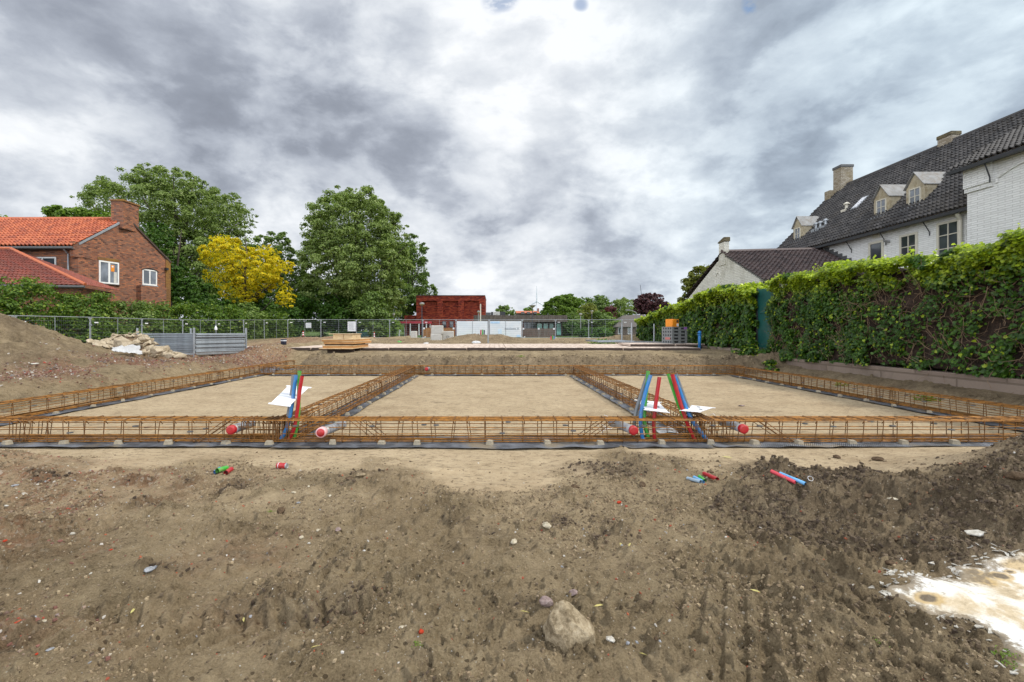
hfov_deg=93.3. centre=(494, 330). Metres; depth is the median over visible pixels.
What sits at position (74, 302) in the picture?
hedge shrub
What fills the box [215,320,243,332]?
fence
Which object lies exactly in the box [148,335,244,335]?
stacked fence
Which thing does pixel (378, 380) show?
rebar cage
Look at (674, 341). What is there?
plastic crate
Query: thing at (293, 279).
broad tree
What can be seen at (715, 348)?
wall
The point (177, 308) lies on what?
hedge shrub
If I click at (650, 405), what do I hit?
template board
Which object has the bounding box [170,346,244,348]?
stacked fence
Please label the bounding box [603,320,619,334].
shrub
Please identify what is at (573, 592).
stone
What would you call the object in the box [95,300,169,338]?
hedge shrub
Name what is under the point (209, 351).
stacked fence
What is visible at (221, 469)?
cut conduit
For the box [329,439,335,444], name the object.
spacer block
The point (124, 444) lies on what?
membrane strip
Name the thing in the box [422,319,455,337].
fence
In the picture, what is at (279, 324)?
hedge shrub
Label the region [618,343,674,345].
timber mat
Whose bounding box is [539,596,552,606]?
stone
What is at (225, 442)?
spacer block
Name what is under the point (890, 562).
stone
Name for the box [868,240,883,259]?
window
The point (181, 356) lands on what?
limestone
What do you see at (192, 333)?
stacked fence
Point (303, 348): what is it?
timber mat
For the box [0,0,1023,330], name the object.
sky
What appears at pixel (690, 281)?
garden tree
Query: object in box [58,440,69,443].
spacer block
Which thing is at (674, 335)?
plastic crate
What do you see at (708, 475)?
cut conduit
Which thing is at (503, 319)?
fence
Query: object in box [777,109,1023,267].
white house
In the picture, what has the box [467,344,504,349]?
timber mat
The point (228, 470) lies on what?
cut conduit
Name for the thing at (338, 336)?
plywood box
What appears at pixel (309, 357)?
soil clods
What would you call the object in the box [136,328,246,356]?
panel rack
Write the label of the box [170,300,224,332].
hedge shrub
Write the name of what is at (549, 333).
fence
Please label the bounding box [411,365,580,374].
rebar cage
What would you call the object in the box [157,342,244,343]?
stacked fence
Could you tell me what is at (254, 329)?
fence
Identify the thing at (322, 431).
drain pipe
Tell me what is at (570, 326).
shrub
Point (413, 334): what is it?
concrete block
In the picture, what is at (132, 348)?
plastic sheet
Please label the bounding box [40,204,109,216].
garden tree
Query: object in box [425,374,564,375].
membrane strip
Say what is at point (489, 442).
spacer block
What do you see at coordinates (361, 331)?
fence
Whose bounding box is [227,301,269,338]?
hedge shrub
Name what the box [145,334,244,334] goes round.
stacked fence
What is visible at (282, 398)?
template board
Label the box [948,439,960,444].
spacer block
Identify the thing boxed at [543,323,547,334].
window
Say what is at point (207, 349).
stacked fence
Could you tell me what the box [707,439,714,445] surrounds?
spacer block
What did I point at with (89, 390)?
rebar cage
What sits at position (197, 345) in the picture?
stacked fence
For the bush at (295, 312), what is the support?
on the ground
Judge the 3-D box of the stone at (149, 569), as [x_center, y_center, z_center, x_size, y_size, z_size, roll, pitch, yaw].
[-2.044,1.409,2.862,0.064,0.026,0.058,0,0,33]
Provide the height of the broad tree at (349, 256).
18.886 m
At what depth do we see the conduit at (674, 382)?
6.21 m
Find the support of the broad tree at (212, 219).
on the ground
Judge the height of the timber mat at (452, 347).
0.114 m
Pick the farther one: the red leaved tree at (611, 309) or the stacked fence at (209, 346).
the red leaved tree at (611, 309)
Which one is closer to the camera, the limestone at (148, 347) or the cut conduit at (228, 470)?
the cut conduit at (228, 470)
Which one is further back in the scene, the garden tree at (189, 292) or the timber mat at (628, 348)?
the garden tree at (189, 292)
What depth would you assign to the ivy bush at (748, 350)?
17.23 m
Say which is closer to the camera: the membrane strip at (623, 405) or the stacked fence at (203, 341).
the membrane strip at (623, 405)
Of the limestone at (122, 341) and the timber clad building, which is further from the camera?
the timber clad building
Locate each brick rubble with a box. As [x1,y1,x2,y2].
[0,337,290,400]
[0,451,328,681]
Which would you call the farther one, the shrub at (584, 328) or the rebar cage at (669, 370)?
the shrub at (584, 328)
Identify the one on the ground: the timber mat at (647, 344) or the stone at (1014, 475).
the stone at (1014, 475)
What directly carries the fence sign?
attached to the fence at (337, 319)
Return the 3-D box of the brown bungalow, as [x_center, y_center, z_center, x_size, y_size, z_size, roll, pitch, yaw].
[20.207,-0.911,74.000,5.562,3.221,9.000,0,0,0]
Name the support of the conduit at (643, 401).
on the membrane strip at (504, 445)
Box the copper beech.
[633,292,668,315]
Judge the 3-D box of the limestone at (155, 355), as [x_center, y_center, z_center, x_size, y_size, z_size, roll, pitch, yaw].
[-10.556,0.774,15.038,0.328,0.177,0.317,-4,4,33]
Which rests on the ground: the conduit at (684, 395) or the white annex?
the white annex
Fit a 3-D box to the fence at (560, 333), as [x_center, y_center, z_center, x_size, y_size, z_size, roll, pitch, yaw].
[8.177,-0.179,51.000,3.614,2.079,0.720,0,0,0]
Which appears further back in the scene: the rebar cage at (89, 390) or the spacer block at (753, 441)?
the rebar cage at (89, 390)
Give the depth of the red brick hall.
76.00 m
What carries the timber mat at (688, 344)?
on the timber mat at (676, 348)
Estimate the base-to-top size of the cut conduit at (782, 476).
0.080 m
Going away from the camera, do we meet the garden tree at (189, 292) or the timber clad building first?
the garden tree at (189, 292)
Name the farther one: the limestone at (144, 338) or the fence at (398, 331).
the fence at (398, 331)
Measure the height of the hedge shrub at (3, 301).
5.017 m
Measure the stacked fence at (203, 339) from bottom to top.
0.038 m
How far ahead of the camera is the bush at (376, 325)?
53.84 m
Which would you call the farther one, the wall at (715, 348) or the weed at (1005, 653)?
the wall at (715, 348)
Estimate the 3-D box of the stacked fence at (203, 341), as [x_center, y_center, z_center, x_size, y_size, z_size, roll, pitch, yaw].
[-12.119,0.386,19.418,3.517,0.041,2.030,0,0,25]
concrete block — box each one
[411,331,416,337]
[431,325,442,333]
[431,334,441,339]
[442,331,453,339]
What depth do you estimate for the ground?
3.33 m
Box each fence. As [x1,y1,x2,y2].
[14,315,89,338]
[89,317,141,338]
[139,333,244,334]
[141,318,182,337]
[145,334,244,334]
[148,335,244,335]
[149,336,244,337]
[150,336,244,336]
[153,341,244,342]
[154,338,233,338]
[154,339,243,340]
[156,344,244,346]
[157,338,244,339]
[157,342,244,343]
[158,343,243,344]
[160,344,234,345]
[168,340,244,341]
[169,345,245,347]
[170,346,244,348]
[170,347,244,348]
[170,348,244,349]
[172,349,243,350]
[175,350,242,351]
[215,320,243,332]
[243,320,264,339]
[264,319,287,337]
[288,319,320,336]
[321,319,355,335]
[356,319,389,337]
[389,319,422,337]
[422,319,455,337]
[455,319,488,335]
[489,319,521,337]
[522,319,555,337]
[555,319,588,337]
[587,340,633,341]
[588,319,621,337]
[621,319,636,333]
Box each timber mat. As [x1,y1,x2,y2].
[288,345,322,349]
[312,344,378,349]
[361,344,408,349]
[389,344,440,349]
[428,344,471,349]
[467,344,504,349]
[503,344,543,349]
[535,344,582,349]
[567,344,621,349]
[597,344,661,350]
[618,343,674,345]
[647,346,699,349]
[675,343,704,345]
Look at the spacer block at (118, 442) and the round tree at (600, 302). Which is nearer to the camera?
the spacer block at (118, 442)
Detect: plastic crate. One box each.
[662,327,686,329]
[662,330,686,332]
[662,333,686,336]
[662,337,686,339]
[662,340,686,343]
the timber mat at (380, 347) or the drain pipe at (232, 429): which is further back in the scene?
the timber mat at (380, 347)
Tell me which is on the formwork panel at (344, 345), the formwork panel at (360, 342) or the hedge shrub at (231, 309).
the formwork panel at (360, 342)
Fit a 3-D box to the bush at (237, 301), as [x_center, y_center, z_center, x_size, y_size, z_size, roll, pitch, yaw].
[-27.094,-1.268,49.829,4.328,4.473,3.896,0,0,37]
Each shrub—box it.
[0,275,86,340]
[0,281,24,318]
[44,291,128,342]
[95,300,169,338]
[132,299,198,332]
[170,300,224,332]
[200,299,250,334]
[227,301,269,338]
[256,307,297,337]
[562,322,578,334]
[573,326,612,336]
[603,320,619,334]
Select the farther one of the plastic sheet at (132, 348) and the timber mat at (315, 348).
the timber mat at (315, 348)
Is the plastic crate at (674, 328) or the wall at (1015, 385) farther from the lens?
the plastic crate at (674, 328)
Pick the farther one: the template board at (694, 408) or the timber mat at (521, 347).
the timber mat at (521, 347)
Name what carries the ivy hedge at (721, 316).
on the ground
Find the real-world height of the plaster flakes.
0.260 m
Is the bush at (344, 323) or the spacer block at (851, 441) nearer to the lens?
the spacer block at (851, 441)
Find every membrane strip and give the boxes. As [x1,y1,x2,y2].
[0,366,295,425]
[0,438,279,446]
[272,436,713,448]
[274,372,399,375]
[299,376,416,434]
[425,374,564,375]
[569,375,696,434]
[586,374,716,375]
[712,435,1002,446]
[730,375,1023,430]
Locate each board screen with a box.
[423,328,454,336]
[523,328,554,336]
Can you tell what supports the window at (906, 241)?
in the white house at (948, 190)
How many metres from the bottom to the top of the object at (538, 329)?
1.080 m
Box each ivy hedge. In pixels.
[634,281,768,349]
[761,223,1023,393]
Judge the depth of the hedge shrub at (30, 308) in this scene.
26.16 m
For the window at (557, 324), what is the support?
in the timber clad building
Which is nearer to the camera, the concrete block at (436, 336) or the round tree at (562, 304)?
the concrete block at (436, 336)
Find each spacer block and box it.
[1,440,12,444]
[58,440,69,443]
[114,440,123,443]
[163,439,173,444]
[221,440,230,444]
[264,440,273,444]
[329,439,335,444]
[377,440,385,444]
[413,440,420,444]
[486,439,493,444]
[596,440,604,444]
[658,439,665,443]
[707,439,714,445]
[749,439,759,444]
[794,439,803,443]
[846,439,856,443]
[898,439,908,444]
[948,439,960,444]
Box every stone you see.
[144,566,154,572]
[277,507,284,513]
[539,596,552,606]
[542,522,550,528]
[569,589,577,595]
[606,636,614,642]
[639,481,645,486]
[864,494,872,497]
[871,456,883,460]
[885,560,896,565]
[1003,471,1023,479]
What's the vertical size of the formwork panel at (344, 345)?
0.159 m
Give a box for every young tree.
[562,311,590,329]
[577,302,600,327]
[592,310,615,327]
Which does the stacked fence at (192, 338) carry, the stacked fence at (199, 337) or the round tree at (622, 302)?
the stacked fence at (199, 337)
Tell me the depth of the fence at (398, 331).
51.00 m
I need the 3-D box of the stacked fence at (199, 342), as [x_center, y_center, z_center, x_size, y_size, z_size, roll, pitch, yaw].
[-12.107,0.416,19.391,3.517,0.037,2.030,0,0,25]
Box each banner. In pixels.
[457,321,486,335]
[490,321,520,336]
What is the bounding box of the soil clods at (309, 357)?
[292,334,756,374]
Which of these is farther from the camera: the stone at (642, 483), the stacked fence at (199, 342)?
the stacked fence at (199, 342)
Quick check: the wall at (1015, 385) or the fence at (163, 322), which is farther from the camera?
the fence at (163, 322)
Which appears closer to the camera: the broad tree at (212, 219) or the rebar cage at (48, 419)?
the rebar cage at (48, 419)
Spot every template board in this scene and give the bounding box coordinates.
[268,385,311,406]
[635,400,669,412]
[679,405,713,412]
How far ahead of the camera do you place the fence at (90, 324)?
27.77 m
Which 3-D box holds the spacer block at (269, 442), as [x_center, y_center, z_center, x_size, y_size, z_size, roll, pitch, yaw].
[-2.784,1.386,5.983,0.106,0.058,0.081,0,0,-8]
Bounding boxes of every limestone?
[92,340,105,346]
[113,337,133,346]
[138,335,150,341]
[144,344,153,349]
[150,346,166,353]
[150,353,160,357]
[162,352,174,358]
[172,353,186,358]
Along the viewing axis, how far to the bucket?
20.65 m
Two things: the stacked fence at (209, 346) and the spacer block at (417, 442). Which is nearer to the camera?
the spacer block at (417, 442)
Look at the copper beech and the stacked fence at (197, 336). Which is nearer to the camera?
the stacked fence at (197, 336)
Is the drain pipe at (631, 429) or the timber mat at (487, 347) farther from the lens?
the timber mat at (487, 347)
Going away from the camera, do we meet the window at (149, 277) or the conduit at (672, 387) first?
the conduit at (672, 387)
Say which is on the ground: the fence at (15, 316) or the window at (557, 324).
the fence at (15, 316)
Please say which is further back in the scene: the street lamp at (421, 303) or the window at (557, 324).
the window at (557, 324)
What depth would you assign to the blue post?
20.35 m
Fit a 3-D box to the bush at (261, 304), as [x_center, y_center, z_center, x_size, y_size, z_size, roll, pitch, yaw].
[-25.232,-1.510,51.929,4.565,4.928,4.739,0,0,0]
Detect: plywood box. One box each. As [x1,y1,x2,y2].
[333,334,343,338]
[344,334,360,338]
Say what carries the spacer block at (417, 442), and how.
on the membrane strip at (504, 445)
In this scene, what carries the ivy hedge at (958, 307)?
on the ground
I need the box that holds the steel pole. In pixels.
[487,321,488,342]
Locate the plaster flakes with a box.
[852,543,1019,673]
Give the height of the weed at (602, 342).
0.488 m
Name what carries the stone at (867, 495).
on the ground
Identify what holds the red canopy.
on the ground
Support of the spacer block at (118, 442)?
on the membrane strip at (124, 444)
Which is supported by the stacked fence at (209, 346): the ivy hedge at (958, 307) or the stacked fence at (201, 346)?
the stacked fence at (201, 346)
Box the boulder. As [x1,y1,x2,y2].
[543,600,595,654]
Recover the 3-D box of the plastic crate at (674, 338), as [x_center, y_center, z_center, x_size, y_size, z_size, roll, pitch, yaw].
[8.547,0.351,22.899,1.006,0.153,0.620,0,0,-27]
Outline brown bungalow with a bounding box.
[613,314,644,334]
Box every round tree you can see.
[495,305,515,314]
[523,307,533,310]
[536,293,592,318]
[585,294,611,313]
[610,297,637,318]
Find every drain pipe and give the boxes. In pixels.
[226,421,254,434]
[316,421,346,437]
[607,419,637,434]
[717,421,748,433]
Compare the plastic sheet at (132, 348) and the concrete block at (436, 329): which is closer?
the plastic sheet at (132, 348)
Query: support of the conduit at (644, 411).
on the membrane strip at (504, 445)
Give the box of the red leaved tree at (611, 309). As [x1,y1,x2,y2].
[601,305,617,317]
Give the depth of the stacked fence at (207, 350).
18.25 m
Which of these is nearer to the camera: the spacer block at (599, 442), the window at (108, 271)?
the spacer block at (599, 442)
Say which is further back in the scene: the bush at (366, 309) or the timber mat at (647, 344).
the bush at (366, 309)
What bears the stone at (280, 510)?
on the ground
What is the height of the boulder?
0.272 m
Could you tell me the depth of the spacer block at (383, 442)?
5.95 m
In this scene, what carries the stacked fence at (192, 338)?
on the stacked fence at (203, 339)
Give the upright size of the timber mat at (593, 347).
0.115 m
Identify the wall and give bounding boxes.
[684,346,754,354]
[784,359,1023,394]
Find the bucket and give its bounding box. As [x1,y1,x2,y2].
[280,339,286,344]
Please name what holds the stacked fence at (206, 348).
on the stacked fence at (207, 349)
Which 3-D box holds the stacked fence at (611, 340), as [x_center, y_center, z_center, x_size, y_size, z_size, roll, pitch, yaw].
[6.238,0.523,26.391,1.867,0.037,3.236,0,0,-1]
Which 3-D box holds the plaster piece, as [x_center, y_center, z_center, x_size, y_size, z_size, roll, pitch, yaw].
[3.094,1.292,3.093,0.120,0.007,0.065,-6,11,28]
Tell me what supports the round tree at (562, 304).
on the ground
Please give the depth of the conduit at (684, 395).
6.32 m
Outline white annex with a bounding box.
[683,237,863,299]
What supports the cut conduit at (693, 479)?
on the ground
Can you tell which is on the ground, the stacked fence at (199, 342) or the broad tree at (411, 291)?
the broad tree at (411, 291)
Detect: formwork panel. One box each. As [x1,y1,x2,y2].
[319,346,368,348]
[322,338,369,341]
[322,343,367,347]
[324,340,371,343]
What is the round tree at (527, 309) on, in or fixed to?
on the ground
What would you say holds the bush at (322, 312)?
on the ground
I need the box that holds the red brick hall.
[404,295,485,334]
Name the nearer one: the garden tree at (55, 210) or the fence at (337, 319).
the fence at (337, 319)
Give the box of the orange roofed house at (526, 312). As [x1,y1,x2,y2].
[515,308,538,314]
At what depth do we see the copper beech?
84.60 m
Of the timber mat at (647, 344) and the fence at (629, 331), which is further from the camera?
the fence at (629, 331)
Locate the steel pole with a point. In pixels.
(487, 331)
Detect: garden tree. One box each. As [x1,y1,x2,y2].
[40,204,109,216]
[140,222,230,327]
[677,264,708,302]
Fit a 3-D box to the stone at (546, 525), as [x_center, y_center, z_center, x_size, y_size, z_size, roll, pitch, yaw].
[0.377,1.396,3.480,0.072,0.048,0.063,0,0,31]
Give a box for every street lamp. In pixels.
[419,302,423,336]
[529,305,535,327]
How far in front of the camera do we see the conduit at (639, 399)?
6.32 m
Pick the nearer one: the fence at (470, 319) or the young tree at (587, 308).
the fence at (470, 319)
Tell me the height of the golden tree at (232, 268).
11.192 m
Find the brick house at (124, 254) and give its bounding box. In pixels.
[0,199,170,330]
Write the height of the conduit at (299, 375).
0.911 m
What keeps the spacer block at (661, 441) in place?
on the membrane strip at (504, 445)
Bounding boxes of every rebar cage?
[0,360,295,421]
[0,415,279,442]
[248,415,732,442]
[256,365,417,374]
[277,366,415,436]
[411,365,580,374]
[572,365,740,374]
[573,366,710,436]
[699,415,1023,442]
[729,366,1023,425]
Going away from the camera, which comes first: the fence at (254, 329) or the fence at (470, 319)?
the fence at (254, 329)
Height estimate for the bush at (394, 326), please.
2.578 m
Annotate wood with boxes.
[250,320,589,331]
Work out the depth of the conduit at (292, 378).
6.29 m
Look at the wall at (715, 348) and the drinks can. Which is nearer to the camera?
the drinks can
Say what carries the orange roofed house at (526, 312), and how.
on the ground
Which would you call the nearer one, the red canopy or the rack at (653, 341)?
the rack at (653, 341)
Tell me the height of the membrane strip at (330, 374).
0.060 m
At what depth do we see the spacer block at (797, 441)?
5.97 m
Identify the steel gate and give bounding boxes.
[756,288,774,349]
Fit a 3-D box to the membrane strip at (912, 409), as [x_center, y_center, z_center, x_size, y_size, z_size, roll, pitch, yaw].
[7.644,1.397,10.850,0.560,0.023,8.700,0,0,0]
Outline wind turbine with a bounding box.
[527,288,542,310]
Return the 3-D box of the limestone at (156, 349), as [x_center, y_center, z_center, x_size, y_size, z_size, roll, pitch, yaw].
[-10.115,0.570,14.553,0.409,0.255,0.296,0,0,-10]
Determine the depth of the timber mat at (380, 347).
22.05 m
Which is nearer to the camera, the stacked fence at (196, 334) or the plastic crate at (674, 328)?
the stacked fence at (196, 334)
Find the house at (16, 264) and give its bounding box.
[0,247,120,342]
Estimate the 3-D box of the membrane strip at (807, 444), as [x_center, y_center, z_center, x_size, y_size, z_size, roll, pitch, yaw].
[5.640,1.397,6.143,5.920,0.025,0.622,0,0,0]
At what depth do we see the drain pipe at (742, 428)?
5.99 m
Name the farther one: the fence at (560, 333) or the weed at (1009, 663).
the fence at (560, 333)
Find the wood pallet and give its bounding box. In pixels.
[327,348,360,352]
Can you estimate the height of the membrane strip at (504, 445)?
0.033 m
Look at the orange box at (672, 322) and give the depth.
22.68 m
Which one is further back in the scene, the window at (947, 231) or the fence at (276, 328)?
the fence at (276, 328)
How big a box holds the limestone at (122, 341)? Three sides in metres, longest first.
0.522 x 0.348 x 0.331 m
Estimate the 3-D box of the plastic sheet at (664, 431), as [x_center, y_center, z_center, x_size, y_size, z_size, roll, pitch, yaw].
[2.413,1.351,6.700,0.340,0.076,0.280,0,0,0]
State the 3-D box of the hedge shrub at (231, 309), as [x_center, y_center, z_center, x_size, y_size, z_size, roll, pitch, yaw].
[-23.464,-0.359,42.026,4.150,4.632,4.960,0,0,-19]
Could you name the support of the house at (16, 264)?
on the ground
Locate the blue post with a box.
[697,330,700,349]
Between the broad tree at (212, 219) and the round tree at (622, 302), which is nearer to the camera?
the broad tree at (212, 219)
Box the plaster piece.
[964,530,983,536]
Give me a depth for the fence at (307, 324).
49.15 m
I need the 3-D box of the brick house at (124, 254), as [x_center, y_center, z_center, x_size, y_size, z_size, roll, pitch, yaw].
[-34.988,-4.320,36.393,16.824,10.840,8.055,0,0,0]
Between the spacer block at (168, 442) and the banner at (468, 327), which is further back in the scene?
the banner at (468, 327)
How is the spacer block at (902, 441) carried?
on the membrane strip at (807, 444)
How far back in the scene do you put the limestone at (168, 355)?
14.48 m
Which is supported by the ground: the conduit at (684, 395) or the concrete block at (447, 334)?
the concrete block at (447, 334)
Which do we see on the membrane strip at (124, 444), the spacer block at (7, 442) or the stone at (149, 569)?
the spacer block at (7, 442)
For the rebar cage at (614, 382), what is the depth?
9.63 m
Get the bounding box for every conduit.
[215,465,228,472]
[223,467,233,474]
[279,375,297,438]
[285,375,293,436]
[287,376,303,438]
[293,371,300,436]
[632,374,645,436]
[639,375,651,438]
[642,371,649,438]
[652,377,660,438]
[667,374,688,431]
[670,374,695,438]
[674,373,705,435]
[675,375,707,438]
[686,477,701,482]
[702,472,718,479]
[770,469,795,483]
[779,472,805,484]
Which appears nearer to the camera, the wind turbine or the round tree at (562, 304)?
the round tree at (562, 304)
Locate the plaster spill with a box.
[886,551,1023,674]
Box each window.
[37,257,55,264]
[99,260,119,285]
[141,269,157,286]
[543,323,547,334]
[556,323,559,334]
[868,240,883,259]
[899,232,917,256]
[936,219,957,254]
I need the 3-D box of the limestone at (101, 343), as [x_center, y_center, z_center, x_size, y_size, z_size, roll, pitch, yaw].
[-11.877,0.397,14.532,0.429,0.144,0.306,32,28,33]
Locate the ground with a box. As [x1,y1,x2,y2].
[0,313,1023,681]
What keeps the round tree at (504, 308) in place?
on the ground
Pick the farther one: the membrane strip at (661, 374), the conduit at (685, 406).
the membrane strip at (661, 374)
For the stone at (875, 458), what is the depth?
5.23 m
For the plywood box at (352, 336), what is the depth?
19.04 m
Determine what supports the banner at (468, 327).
attached to the fence at (470, 319)
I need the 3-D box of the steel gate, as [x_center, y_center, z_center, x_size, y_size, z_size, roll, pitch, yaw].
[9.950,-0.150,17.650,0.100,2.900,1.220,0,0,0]
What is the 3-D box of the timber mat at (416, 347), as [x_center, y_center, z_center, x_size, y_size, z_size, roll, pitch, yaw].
[-3.610,0.750,23.498,1.608,0.114,6.340,0,0,0]
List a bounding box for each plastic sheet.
[112,344,141,353]
[656,426,681,432]
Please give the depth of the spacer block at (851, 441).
5.97 m
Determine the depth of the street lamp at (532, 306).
61.94 m
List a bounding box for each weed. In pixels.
[586,338,616,343]
[913,395,939,400]
[991,645,1020,657]
[1001,657,1023,669]
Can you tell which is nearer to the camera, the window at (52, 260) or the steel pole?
the steel pole
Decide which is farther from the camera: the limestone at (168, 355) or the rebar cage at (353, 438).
the limestone at (168, 355)
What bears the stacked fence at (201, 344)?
on the stacked fence at (197, 345)
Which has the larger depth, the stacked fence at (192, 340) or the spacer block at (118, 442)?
the stacked fence at (192, 340)
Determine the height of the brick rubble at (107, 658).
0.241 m
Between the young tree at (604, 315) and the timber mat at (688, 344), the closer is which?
the timber mat at (688, 344)
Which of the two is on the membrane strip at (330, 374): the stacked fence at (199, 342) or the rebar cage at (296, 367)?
the rebar cage at (296, 367)
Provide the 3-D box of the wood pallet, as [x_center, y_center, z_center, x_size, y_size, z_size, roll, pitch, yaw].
[-6.082,0.789,20.100,1.050,0.155,1.900,0,0,0]
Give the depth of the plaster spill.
2.55 m
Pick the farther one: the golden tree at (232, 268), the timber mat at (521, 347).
the golden tree at (232, 268)
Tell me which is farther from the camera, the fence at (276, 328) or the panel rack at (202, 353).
the fence at (276, 328)
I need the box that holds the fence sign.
[348,322,355,330]
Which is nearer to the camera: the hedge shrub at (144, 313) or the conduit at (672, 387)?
the conduit at (672, 387)
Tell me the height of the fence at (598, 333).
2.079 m
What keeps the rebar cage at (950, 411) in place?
on the membrane strip at (912, 409)
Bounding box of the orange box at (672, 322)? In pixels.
[666,318,678,326]
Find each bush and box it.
[213,297,252,330]
[249,296,279,330]
[275,292,316,336]
[291,286,346,336]
[326,295,366,333]
[349,291,389,330]
[366,316,387,336]
[379,318,401,336]
[731,344,779,370]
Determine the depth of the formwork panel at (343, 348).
18.79 m
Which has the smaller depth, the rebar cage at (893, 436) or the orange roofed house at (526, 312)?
the rebar cage at (893, 436)
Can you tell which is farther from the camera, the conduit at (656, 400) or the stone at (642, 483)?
the conduit at (656, 400)
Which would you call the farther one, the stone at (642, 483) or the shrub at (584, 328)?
the shrub at (584, 328)
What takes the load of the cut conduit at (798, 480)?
on the ground
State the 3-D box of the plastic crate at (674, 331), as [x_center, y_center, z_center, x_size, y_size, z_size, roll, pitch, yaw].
[8.550,0.037,22.900,1.000,0.153,0.620,0,0,-28]
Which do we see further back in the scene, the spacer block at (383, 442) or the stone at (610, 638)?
the spacer block at (383, 442)
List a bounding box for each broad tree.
[69,162,263,305]
[229,231,315,316]
[294,185,415,332]
[383,233,437,324]
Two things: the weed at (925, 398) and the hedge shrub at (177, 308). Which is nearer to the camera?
the weed at (925, 398)
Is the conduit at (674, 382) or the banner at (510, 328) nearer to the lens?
the conduit at (674, 382)
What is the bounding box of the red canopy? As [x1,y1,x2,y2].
[399,321,431,334]
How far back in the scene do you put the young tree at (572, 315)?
76.99 m
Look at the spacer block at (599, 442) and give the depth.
5.94 m
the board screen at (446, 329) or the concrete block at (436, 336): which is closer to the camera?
the concrete block at (436, 336)
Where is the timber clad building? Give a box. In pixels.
[474,315,566,334]
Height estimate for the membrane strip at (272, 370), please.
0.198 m
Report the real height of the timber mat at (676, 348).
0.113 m
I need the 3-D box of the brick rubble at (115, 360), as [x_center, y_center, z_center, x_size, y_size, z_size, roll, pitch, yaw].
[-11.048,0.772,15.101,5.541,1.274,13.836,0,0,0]
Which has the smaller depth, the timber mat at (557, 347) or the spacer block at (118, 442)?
the spacer block at (118, 442)
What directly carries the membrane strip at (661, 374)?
on the ground
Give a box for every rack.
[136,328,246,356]
[617,323,661,342]
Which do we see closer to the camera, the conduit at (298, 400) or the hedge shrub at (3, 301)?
the conduit at (298, 400)
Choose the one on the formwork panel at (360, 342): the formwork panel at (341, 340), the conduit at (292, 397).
the formwork panel at (341, 340)
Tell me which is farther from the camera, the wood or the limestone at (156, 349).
the wood
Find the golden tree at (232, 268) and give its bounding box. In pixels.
[197,234,296,316]
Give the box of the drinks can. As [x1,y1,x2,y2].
[276,462,288,468]

